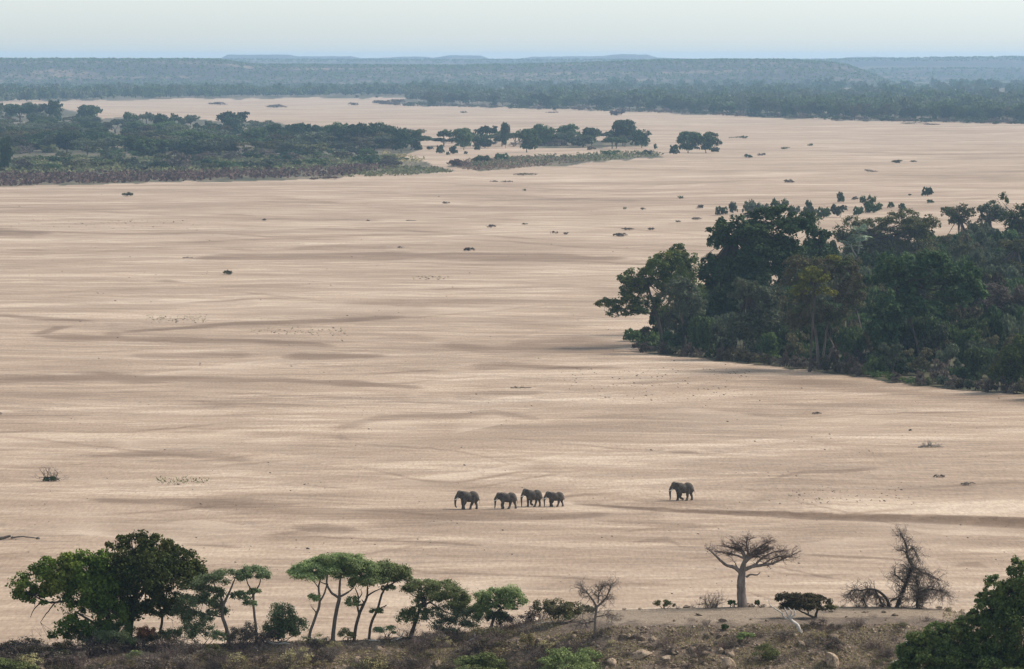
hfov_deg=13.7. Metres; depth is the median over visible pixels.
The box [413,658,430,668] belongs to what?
dry bush
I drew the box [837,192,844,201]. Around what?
shrub
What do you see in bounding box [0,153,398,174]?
green reeds
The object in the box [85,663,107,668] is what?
dry bush
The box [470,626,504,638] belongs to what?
dry bush
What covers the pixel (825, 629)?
dry bush
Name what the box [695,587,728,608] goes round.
dry bush
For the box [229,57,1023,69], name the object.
plateau hills
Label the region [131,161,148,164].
shrub
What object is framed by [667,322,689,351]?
airy tree
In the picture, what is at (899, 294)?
broadleaf tree
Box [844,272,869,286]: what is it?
airy tree
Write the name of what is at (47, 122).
airy tree
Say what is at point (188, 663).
dry bush
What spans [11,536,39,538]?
fallen log
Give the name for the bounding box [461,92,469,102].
broadleaf tree
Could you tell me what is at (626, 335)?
shrub
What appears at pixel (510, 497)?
elephant
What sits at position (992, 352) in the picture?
broadleaf tree
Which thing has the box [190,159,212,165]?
shrub
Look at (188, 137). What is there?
airy tree
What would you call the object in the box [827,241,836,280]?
broadleaf tree
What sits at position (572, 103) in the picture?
flat topped tree
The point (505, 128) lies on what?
broadleaf tree
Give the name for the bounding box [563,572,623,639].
bare thorn tree
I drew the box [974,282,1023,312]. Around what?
airy tree
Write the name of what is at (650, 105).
broadleaf tree
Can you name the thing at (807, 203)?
shrub
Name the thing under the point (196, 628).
scrub thicket
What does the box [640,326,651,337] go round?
shrub
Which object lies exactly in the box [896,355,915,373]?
shrub
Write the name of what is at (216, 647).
green shrub
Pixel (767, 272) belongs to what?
broadleaf tree
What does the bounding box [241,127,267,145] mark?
broadleaf tree
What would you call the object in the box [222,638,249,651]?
dry bush
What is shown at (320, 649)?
dry bush
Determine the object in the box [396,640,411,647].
dry bush
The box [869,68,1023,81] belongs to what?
hills
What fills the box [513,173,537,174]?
bush
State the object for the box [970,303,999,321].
broadleaf tree
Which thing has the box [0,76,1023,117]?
woodland
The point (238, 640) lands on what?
dry bush
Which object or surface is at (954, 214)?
airy tree
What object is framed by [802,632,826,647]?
dry bush
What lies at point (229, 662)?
dry bush
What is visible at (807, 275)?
broadleaf tree
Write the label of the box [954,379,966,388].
shrub
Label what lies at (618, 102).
broadleaf tree
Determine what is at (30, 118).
broadleaf tree
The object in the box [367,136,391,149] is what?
broadleaf tree
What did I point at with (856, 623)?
dry bush
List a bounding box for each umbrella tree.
[283,558,342,645]
[309,552,379,641]
[339,557,393,641]
[368,558,414,638]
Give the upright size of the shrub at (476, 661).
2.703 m
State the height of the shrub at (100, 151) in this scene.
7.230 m
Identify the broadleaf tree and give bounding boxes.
[0,135,13,167]
[2,126,24,136]
[3,103,19,116]
[16,139,48,151]
[21,102,38,116]
[22,133,44,151]
[26,115,46,121]
[44,99,64,121]
[49,131,81,151]
[71,116,91,124]
[75,104,102,117]
[83,121,103,129]
[106,132,123,139]
[119,140,136,150]
[120,128,139,134]
[122,121,146,129]
[123,111,138,119]
[123,135,148,150]
[131,138,169,155]
[147,121,176,129]
[153,113,182,123]
[167,129,195,136]
[175,139,216,154]
[178,144,212,155]
[219,116,247,134]
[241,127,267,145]
[253,138,280,148]
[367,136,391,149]
[391,127,412,151]
[411,130,421,146]
[427,95,437,102]
[441,95,452,102]
[452,127,473,148]
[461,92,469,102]
[491,95,499,104]
[500,121,509,147]
[513,128,540,152]
[518,99,526,104]
[525,98,534,107]
[533,124,555,145]
[541,95,557,106]
[546,134,564,142]
[548,99,561,106]
[556,124,579,141]
[558,97,568,105]
[575,134,594,145]
[581,127,601,144]
[594,250,691,341]
[596,97,609,106]
[611,119,636,145]
[613,98,625,107]
[630,129,651,147]
[643,102,656,109]
[649,309,669,331]
[662,95,673,108]
[662,275,707,348]
[667,243,704,288]
[670,98,684,109]
[677,131,701,150]
[686,315,715,352]
[687,103,697,111]
[688,287,708,311]
[694,131,721,152]
[695,204,822,326]
[708,102,720,112]
[725,276,786,355]
[746,96,763,112]
[751,102,763,114]
[754,317,773,340]
[755,332,784,361]
[760,268,770,285]
[762,279,780,294]
[775,325,801,355]
[780,105,790,116]
[788,255,841,371]
[789,102,797,114]
[795,301,821,345]
[799,227,839,295]
[807,327,831,349]
[808,317,834,349]
[813,104,824,114]
[820,322,846,350]
[822,301,841,309]
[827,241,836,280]
[830,104,841,115]
[836,325,866,361]
[846,312,869,331]
[857,250,878,267]
[859,285,879,304]
[863,248,990,354]
[864,108,876,118]
[888,322,917,356]
[898,108,909,118]
[902,250,914,260]
[907,320,941,363]
[908,104,920,118]
[924,317,958,358]
[925,311,937,320]
[929,105,941,121]
[935,303,957,339]
[936,235,953,247]
[939,105,954,117]
[951,105,968,118]
[951,231,975,252]
[953,327,980,367]
[963,345,989,382]
[966,107,987,120]
[968,265,992,274]
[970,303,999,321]
[975,200,1006,251]
[977,318,1009,341]
[980,348,997,374]
[983,309,1008,350]
[984,107,1004,119]
[985,333,1023,392]
[987,229,1018,250]
[991,229,1014,248]
[998,191,1023,235]
[999,276,1023,291]
[1005,349,1023,384]
[1012,303,1023,323]
[1014,251,1023,271]
[1018,104,1023,118]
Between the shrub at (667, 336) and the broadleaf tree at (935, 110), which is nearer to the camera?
the shrub at (667, 336)
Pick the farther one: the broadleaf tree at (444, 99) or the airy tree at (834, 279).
the broadleaf tree at (444, 99)
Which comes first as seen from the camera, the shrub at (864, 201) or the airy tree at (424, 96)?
the shrub at (864, 201)
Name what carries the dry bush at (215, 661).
on the hill at (664, 617)
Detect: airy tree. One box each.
[0,103,4,113]
[0,130,30,138]
[1,115,23,123]
[30,103,47,115]
[30,112,54,117]
[40,134,64,145]
[45,121,68,128]
[63,116,75,121]
[78,127,88,134]
[81,116,102,124]
[95,138,121,152]
[97,122,113,129]
[102,137,128,146]
[104,119,127,132]
[126,133,160,138]
[136,125,155,133]
[149,134,174,147]
[165,124,190,130]
[172,135,193,152]
[178,114,200,127]
[204,120,211,125]
[204,137,241,155]
[223,142,254,152]
[246,120,273,126]
[265,134,295,145]
[277,138,304,150]
[280,141,310,150]
[294,131,326,148]
[307,133,337,143]
[347,137,378,146]
[348,131,381,146]
[364,131,390,148]
[418,92,431,101]
[431,92,442,105]
[445,93,457,102]
[492,133,513,145]
[571,136,593,146]
[601,133,615,145]
[616,135,633,146]
[624,100,635,109]
[630,95,644,108]
[648,303,678,333]
[654,292,675,330]
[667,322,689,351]
[710,321,736,355]
[728,331,756,347]
[735,101,745,114]
[736,300,752,315]
[777,254,869,369]
[782,332,809,355]
[797,325,803,341]
[807,285,823,301]
[820,291,846,303]
[822,281,833,299]
[822,308,851,350]
[830,324,855,349]
[833,273,862,291]
[833,277,853,320]
[837,252,854,258]
[841,298,866,315]
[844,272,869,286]
[845,298,864,352]
[847,319,870,337]
[850,324,875,352]
[853,288,884,302]
[857,103,871,115]
[870,281,884,290]
[878,342,905,373]
[901,338,927,359]
[903,317,912,325]
[904,347,932,374]
[924,322,948,349]
[924,336,954,363]
[931,238,952,245]
[935,342,960,370]
[940,203,983,238]
[940,232,972,256]
[947,239,971,257]
[949,301,983,325]
[958,326,993,342]
[959,251,984,266]
[964,339,989,369]
[966,241,988,252]
[967,229,988,248]
[969,222,998,245]
[973,247,990,265]
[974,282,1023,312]
[980,271,1006,285]
[985,252,1005,261]
[986,333,1015,364]
[987,264,1007,278]
[999,303,1017,315]
[999,312,1023,343]
[1005,265,1022,279]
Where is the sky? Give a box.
[0,0,1023,58]
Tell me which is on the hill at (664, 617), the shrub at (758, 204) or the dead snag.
the dead snag
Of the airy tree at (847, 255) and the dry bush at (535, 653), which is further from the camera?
the airy tree at (847, 255)
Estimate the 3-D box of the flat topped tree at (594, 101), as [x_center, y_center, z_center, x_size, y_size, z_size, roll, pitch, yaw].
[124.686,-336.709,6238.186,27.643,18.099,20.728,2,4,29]
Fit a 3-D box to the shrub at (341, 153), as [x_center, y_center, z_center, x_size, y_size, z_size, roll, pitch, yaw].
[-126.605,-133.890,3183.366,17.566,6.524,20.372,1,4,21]
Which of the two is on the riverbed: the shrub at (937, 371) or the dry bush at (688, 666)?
the shrub at (937, 371)
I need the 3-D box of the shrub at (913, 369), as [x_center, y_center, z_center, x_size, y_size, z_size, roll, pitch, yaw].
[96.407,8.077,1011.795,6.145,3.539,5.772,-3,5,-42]
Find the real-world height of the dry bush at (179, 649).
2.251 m
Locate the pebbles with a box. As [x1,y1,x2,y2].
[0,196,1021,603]
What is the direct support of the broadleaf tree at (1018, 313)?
on the riverbed
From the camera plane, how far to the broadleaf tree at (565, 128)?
3707.21 m
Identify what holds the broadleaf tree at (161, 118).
on the riverbed
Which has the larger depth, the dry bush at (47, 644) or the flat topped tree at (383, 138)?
the flat topped tree at (383, 138)
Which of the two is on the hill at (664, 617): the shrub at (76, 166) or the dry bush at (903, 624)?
the dry bush at (903, 624)
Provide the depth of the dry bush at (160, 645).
404.83 m
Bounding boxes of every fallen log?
[0,535,10,539]
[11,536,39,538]
[264,639,289,644]
[369,633,402,641]
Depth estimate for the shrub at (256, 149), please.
3223.34 m
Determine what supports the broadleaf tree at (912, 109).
on the riverbed
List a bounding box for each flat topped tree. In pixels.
[4,104,36,123]
[69,138,103,154]
[73,132,110,140]
[121,118,143,124]
[132,139,174,147]
[138,112,154,123]
[144,131,166,135]
[192,123,222,129]
[201,129,223,133]
[215,111,249,122]
[239,138,279,148]
[264,123,298,131]
[288,122,320,133]
[319,121,348,141]
[336,122,378,147]
[368,121,397,147]
[376,134,412,149]
[386,135,432,149]
[429,137,453,146]
[437,129,452,142]
[449,96,468,104]
[465,137,491,146]
[473,125,497,137]
[477,134,491,138]
[478,96,486,104]
[495,99,507,105]
[531,93,546,105]
[555,131,575,137]
[568,101,578,105]
[588,98,604,105]
[601,137,627,148]
[656,99,669,109]
[711,312,734,336]
[717,106,734,111]
[758,99,779,116]
[814,105,829,113]
[830,208,941,259]
[845,265,871,274]
[914,111,928,117]
[982,261,1013,277]
[1003,110,1022,118]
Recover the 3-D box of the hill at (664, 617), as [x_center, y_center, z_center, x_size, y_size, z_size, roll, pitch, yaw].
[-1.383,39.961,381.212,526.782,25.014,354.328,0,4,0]
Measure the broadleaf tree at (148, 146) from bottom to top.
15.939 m
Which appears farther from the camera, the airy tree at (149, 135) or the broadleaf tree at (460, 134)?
the broadleaf tree at (460, 134)
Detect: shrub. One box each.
[0,658,39,668]
[9,640,78,655]
[10,159,32,167]
[11,145,31,153]
[16,164,42,169]
[21,155,39,160]
[29,166,54,169]
[34,155,55,159]
[34,465,68,480]
[39,144,58,152]
[46,163,63,168]
[47,156,74,162]
[55,150,71,157]
[61,160,87,167]
[64,165,82,170]
[82,630,139,648]
[83,146,100,152]
[88,156,107,158]
[88,160,114,167]
[90,158,121,162]
[96,149,124,155]
[105,152,126,159]
[115,156,138,163]
[124,650,145,661]
[128,150,151,156]
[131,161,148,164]
[134,624,155,650]
[136,629,165,645]
[149,161,171,167]
[160,150,191,168]
[180,159,201,165]
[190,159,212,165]
[191,163,218,169]
[204,151,217,156]
[204,643,227,653]
[205,155,218,160]
[213,159,240,169]
[222,151,244,159]
[235,162,249,166]
[241,152,264,158]
[244,159,276,167]
[251,147,275,155]
[254,148,274,156]
[262,602,309,642]
[269,154,295,159]
[279,149,302,155]
[287,152,304,160]
[290,160,301,164]
[298,151,324,155]
[302,157,330,165]
[313,158,343,165]
[327,148,346,154]
[333,151,352,158]
[337,627,356,639]
[351,155,373,160]
[354,159,381,165]
[356,155,380,160]
[366,157,373,164]
[372,625,396,638]
[377,158,402,165]
[380,154,408,159]
[382,155,396,160]
[436,145,444,152]
[448,159,468,165]
[449,146,457,153]
[453,651,507,668]
[471,155,490,160]
[472,141,496,146]
[494,153,508,159]
[519,632,534,650]
[532,597,594,624]
[538,647,604,668]
[541,138,567,145]
[568,139,593,146]
[600,150,620,154]
[622,327,641,340]
[630,330,659,348]
[631,340,639,349]
[639,341,650,352]
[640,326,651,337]
[649,340,666,353]
[652,599,676,607]
[656,331,682,353]
[660,341,667,353]
[665,344,681,354]
[669,144,679,153]
[679,342,695,356]
[695,335,718,351]
[704,348,716,356]
[711,147,719,151]
[714,335,729,349]
[715,206,727,214]
[716,345,725,359]
[718,339,733,352]
[721,349,733,360]
[721,624,728,630]
[727,599,736,606]
[728,201,737,212]
[732,347,748,361]
[736,632,755,643]
[740,352,756,362]
[742,199,755,212]
[742,338,760,353]
[751,643,780,661]
[754,353,771,364]
[755,202,768,214]
[770,197,788,214]
[779,341,803,358]
[779,351,789,366]
[787,205,800,214]
[788,356,801,367]
[800,356,808,368]
[801,205,816,213]
[801,340,815,359]
[804,200,811,207]
[808,349,831,362]
[808,357,819,370]
[817,206,831,217]
[819,356,830,370]
[824,604,836,611]
[825,345,838,361]
[830,204,846,216]
[830,361,841,372]
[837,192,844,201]
[837,351,858,373]
[841,362,853,373]
[848,361,863,375]
[852,205,863,215]
[854,349,867,364]
[859,195,875,210]
[862,354,890,374]
[864,202,882,212]
[865,350,878,360]
[874,353,897,372]
[887,201,894,207]
[890,372,905,382]
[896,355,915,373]
[898,203,905,210]
[903,362,931,373]
[914,371,929,384]
[921,186,933,195]
[928,358,951,383]
[936,374,948,385]
[942,359,952,376]
[943,374,963,388]
[944,366,961,377]
[952,367,970,380]
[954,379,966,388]
[964,379,976,388]
[974,380,984,390]
[984,379,998,391]
[1000,381,1009,391]
[1007,382,1020,393]
[1016,380,1023,392]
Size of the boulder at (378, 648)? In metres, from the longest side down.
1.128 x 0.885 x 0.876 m
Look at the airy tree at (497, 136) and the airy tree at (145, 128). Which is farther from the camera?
the airy tree at (145, 128)
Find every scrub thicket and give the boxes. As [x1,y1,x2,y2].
[66,619,150,644]
[161,616,231,645]
[229,620,259,642]
[420,602,484,634]
[483,609,511,627]
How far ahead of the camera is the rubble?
392.72 m
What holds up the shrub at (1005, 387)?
on the riverbed
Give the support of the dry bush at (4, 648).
on the hill at (664, 617)
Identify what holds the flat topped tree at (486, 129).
on the riverbed
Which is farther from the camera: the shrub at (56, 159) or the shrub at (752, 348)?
the shrub at (56, 159)
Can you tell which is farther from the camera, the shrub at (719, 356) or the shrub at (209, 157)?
the shrub at (209, 157)
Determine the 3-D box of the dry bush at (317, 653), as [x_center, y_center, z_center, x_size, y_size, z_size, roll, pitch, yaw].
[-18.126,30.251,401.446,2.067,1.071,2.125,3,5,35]
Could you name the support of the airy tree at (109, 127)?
on the riverbed
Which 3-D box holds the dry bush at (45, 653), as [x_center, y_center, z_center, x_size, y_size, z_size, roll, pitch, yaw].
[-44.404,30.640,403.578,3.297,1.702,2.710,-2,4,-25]
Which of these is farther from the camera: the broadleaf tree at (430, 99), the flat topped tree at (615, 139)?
the broadleaf tree at (430, 99)
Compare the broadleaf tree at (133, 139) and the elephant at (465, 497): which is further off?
the broadleaf tree at (133, 139)
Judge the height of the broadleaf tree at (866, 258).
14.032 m
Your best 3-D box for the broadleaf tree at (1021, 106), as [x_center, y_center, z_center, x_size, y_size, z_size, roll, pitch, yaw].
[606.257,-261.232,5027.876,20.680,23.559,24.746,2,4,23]
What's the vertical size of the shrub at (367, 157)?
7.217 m
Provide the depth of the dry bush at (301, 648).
402.73 m
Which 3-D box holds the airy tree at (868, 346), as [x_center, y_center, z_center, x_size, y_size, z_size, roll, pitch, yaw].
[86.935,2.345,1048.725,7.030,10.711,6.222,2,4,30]
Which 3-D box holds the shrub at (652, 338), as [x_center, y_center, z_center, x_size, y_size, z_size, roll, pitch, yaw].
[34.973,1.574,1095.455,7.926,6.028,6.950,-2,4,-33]
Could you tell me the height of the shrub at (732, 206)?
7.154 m
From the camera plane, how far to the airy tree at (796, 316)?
1028.87 m
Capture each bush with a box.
[0,643,9,656]
[0,650,24,658]
[2,629,47,659]
[5,634,44,644]
[9,652,43,665]
[12,628,56,656]
[17,653,44,668]
[28,648,53,663]
[28,650,62,665]
[36,657,56,666]
[46,655,80,668]
[50,636,81,654]
[53,649,88,662]
[65,647,99,668]
[67,630,104,655]
[70,636,99,660]
[75,639,122,657]
[81,634,129,655]
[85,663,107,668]
[87,637,128,654]
[92,641,122,655]
[93,653,117,664]
[102,639,139,652]
[106,648,126,664]
[113,635,148,653]
[121,639,168,665]
[132,658,166,668]
[141,640,170,650]
[146,631,182,646]
[147,617,190,646]
[149,652,164,666]
[152,627,190,653]
[161,641,185,658]
[164,646,185,657]
[168,638,193,655]
[168,653,193,668]
[173,639,202,654]
[175,654,197,668]
[177,654,199,666]
[193,647,214,659]
[198,654,220,668]
[200,649,229,666]
[202,649,233,668]
[207,646,241,666]
[208,101,226,104]
[209,648,235,666]
[213,659,238,668]
[216,653,244,668]
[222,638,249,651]
[222,652,246,663]
[230,635,247,642]
[233,645,255,657]
[240,630,282,646]
[246,639,275,653]
[246,651,273,667]
[249,624,284,643]
[265,659,277,667]
[266,104,286,107]
[267,640,285,654]
[271,641,311,663]
[273,663,291,668]
[279,646,313,664]
[281,642,302,651]
[284,658,309,668]
[288,640,312,653]
[295,632,326,647]
[297,637,323,653]
[307,651,336,665]
[310,638,331,648]
[312,651,326,660]
[313,659,328,667]
[314,649,338,661]
[316,176,338,178]
[318,646,337,653]
[322,640,344,655]
[325,641,345,650]
[348,645,364,650]
[349,656,389,668]
[361,656,393,668]
[367,648,404,666]
[369,636,382,647]
[372,99,405,103]
[376,633,393,642]
[384,656,418,668]
[396,621,428,638]
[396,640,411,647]
[404,642,418,650]
[407,627,430,643]
[410,629,442,650]
[411,642,429,654]
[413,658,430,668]
[415,652,435,662]
[419,625,446,643]
[419,630,447,645]
[431,636,451,646]
[431,636,460,651]
[432,622,466,642]
[432,663,454,668]
[433,625,461,639]
[438,625,459,637]
[453,646,483,655]
[457,631,482,651]
[463,623,497,639]
[463,630,497,641]
[463,640,489,651]
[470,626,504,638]
[472,637,507,652]
[474,626,506,649]
[477,630,504,647]
[478,646,512,659]
[486,616,518,631]
[498,630,518,638]
[504,613,536,628]
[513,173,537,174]
[514,651,535,662]
[516,615,546,635]
[524,606,549,620]
[525,657,545,668]
[526,643,548,660]
[534,640,556,651]
[535,650,547,663]
[540,643,557,648]
[559,636,582,650]
[564,643,583,652]
[590,622,604,635]
[610,110,624,114]
[613,233,626,236]
[648,637,666,648]
[655,658,668,666]
[660,635,678,644]
[660,648,670,653]
[678,663,694,668]
[691,647,709,658]
[692,642,708,651]
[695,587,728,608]
[699,617,711,627]
[713,640,733,650]
[719,632,736,641]
[753,630,770,637]
[767,654,788,663]
[775,629,794,640]
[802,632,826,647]
[807,629,827,639]
[808,618,827,627]
[817,623,836,632]
[820,637,840,646]
[826,642,845,651]
[829,623,842,630]
[847,617,863,627]
[849,617,868,626]
[858,635,886,648]
[863,639,877,649]
[875,640,895,656]
[879,642,895,657]
[890,630,903,643]
[895,622,907,630]
[919,614,936,621]
[929,614,946,622]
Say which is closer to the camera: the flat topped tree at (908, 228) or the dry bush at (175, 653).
the dry bush at (175, 653)
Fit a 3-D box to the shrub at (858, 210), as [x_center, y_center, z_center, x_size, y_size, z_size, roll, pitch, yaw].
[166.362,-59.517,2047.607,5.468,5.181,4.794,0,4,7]
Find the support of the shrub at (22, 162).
on the riverbed
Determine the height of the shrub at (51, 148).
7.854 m
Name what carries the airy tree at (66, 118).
on the riverbed
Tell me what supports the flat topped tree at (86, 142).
on the riverbed
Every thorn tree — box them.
[394,578,476,638]
[471,583,530,627]
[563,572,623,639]
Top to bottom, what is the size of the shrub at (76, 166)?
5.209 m
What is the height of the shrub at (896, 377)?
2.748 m
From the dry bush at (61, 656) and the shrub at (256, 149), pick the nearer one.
the dry bush at (61, 656)
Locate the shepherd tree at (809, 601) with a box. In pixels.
[774,591,833,617]
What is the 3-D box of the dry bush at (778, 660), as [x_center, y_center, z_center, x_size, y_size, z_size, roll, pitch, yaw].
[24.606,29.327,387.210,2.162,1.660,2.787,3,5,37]
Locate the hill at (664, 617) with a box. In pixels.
[24,606,1023,668]
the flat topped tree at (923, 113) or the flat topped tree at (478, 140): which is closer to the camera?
the flat topped tree at (478, 140)
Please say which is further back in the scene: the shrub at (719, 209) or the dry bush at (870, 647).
the shrub at (719, 209)
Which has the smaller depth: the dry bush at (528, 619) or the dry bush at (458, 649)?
the dry bush at (458, 649)
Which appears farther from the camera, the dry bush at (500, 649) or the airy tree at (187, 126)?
the airy tree at (187, 126)
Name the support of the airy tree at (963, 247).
on the riverbed
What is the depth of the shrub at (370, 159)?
2983.75 m
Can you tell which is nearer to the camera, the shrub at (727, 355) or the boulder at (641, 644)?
the boulder at (641, 644)
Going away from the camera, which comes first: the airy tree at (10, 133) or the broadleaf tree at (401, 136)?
the broadleaf tree at (401, 136)
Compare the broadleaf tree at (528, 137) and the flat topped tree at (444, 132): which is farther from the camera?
the flat topped tree at (444, 132)
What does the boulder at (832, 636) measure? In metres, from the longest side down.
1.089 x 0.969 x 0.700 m
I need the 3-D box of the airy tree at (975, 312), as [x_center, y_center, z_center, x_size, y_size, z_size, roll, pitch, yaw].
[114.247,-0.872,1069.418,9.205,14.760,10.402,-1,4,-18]
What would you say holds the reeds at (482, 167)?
on the riverbed
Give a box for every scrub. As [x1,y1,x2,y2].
[0,55,1023,87]
[1,133,933,384]
[385,100,1023,123]
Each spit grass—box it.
[343,164,451,176]
[471,149,663,166]
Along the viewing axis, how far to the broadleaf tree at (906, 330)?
1026.17 m
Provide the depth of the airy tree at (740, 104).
5642.22 m
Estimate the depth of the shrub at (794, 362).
1035.20 m
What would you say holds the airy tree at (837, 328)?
on the riverbed
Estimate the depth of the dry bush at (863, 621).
393.18 m
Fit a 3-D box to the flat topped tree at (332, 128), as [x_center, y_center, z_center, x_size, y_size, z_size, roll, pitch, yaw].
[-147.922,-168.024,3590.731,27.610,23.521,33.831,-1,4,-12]
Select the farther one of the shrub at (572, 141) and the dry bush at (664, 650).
the shrub at (572, 141)
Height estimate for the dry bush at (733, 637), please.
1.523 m
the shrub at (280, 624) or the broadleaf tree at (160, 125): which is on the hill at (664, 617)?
the shrub at (280, 624)
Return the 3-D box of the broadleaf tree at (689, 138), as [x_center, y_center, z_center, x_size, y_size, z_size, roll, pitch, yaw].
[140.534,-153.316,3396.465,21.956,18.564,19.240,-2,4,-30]
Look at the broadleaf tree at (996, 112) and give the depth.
5020.11 m
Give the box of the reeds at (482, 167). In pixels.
[446,155,590,169]
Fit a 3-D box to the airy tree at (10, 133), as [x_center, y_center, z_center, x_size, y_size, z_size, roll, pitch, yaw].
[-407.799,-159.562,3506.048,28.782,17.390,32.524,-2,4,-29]
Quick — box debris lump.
[43,476,54,480]
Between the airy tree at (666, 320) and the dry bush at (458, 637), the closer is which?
the dry bush at (458, 637)
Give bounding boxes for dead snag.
[769,602,802,632]
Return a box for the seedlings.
[42,220,833,499]
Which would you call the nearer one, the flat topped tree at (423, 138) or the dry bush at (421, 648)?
the dry bush at (421, 648)
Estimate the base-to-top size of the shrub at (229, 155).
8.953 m
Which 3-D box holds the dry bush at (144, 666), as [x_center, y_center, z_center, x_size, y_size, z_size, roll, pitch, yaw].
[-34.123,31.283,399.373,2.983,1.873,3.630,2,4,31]
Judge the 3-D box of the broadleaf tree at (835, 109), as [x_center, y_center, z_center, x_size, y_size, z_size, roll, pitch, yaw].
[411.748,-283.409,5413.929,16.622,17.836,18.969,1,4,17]
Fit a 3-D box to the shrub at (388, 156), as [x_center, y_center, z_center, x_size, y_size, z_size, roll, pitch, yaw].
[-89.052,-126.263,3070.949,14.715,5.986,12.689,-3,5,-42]
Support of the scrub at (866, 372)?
on the riverbed
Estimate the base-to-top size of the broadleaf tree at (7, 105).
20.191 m
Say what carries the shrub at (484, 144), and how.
on the riverbed
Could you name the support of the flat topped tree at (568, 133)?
on the riverbed
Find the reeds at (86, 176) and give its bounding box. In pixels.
[0,162,396,185]
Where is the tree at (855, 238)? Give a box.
[838,223,870,258]
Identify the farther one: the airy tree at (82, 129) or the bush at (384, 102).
the bush at (384, 102)
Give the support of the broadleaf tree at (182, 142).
on the riverbed
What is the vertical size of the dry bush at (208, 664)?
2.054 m
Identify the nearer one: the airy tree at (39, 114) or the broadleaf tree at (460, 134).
the broadleaf tree at (460, 134)
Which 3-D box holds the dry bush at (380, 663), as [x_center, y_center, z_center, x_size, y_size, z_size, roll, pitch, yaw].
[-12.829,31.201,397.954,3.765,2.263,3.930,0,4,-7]
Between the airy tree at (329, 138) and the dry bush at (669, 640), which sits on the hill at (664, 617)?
the dry bush at (669, 640)
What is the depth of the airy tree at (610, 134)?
3689.02 m
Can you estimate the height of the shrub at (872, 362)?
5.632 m
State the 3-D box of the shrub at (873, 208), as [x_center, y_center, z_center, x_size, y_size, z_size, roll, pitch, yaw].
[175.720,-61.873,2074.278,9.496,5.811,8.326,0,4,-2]
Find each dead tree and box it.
[840,576,912,607]
[880,524,959,609]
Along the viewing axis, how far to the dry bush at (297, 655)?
399.90 m
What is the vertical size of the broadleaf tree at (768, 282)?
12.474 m
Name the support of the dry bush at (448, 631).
on the hill at (664, 617)
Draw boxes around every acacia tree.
[169,567,247,646]
[229,564,272,641]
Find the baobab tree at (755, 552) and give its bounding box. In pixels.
[705,529,801,606]
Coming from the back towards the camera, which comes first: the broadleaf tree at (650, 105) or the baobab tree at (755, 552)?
the broadleaf tree at (650, 105)
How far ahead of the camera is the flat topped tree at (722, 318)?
1098.10 m
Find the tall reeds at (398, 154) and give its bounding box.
[368,150,424,162]
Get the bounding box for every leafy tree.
[5,548,135,641]
[104,529,207,636]
[885,555,1023,668]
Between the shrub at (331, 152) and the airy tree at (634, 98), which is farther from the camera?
the airy tree at (634, 98)
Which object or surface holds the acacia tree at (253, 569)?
on the hill at (664, 617)
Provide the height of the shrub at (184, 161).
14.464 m
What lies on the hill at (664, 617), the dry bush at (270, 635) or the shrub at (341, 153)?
the dry bush at (270, 635)
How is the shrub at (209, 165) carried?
on the riverbed
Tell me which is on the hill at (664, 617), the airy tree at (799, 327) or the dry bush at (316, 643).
the dry bush at (316, 643)
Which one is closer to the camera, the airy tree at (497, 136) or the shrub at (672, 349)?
the shrub at (672, 349)
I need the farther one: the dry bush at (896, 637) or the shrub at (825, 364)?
the shrub at (825, 364)
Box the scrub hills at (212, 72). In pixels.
[0,59,920,87]
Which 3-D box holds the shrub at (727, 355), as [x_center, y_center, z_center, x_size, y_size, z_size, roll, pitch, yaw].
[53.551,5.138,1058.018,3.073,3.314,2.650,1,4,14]
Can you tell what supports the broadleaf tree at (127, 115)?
on the riverbed
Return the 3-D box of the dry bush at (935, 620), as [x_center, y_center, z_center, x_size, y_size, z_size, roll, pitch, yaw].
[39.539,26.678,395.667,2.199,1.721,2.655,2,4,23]
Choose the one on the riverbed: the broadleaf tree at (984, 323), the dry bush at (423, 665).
the broadleaf tree at (984, 323)
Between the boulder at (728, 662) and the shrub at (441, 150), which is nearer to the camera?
the boulder at (728, 662)
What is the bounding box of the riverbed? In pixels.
[0,82,1023,650]
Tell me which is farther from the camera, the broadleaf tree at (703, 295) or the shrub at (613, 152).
the shrub at (613, 152)
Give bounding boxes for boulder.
[353,656,361,667]
[371,645,382,651]
[434,660,440,668]
[535,638,542,645]
[605,658,616,665]
[629,649,651,658]
[637,642,652,646]
[659,655,670,661]
[669,645,677,651]
[688,646,695,653]
[701,651,709,656]
[722,657,735,668]
[797,641,804,647]
[825,652,838,667]
[828,633,837,639]
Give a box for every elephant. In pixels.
[454,490,479,509]
[493,492,517,508]
[520,488,542,506]
[543,491,564,506]
[668,482,694,500]
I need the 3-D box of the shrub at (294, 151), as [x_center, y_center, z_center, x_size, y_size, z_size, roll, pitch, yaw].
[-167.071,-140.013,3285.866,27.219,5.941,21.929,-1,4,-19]
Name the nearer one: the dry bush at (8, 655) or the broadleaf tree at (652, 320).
the dry bush at (8, 655)
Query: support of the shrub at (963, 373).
on the riverbed
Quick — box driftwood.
[918,440,944,447]
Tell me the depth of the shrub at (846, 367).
1013.10 m
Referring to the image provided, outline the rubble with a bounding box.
[45,606,1022,668]
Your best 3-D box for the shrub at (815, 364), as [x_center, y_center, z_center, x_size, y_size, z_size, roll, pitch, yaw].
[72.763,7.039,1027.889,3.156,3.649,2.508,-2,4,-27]
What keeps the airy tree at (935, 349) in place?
on the riverbed
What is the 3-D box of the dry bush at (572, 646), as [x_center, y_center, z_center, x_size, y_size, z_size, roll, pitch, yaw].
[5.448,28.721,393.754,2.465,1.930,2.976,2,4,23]
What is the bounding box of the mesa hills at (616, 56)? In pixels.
[221,54,878,59]

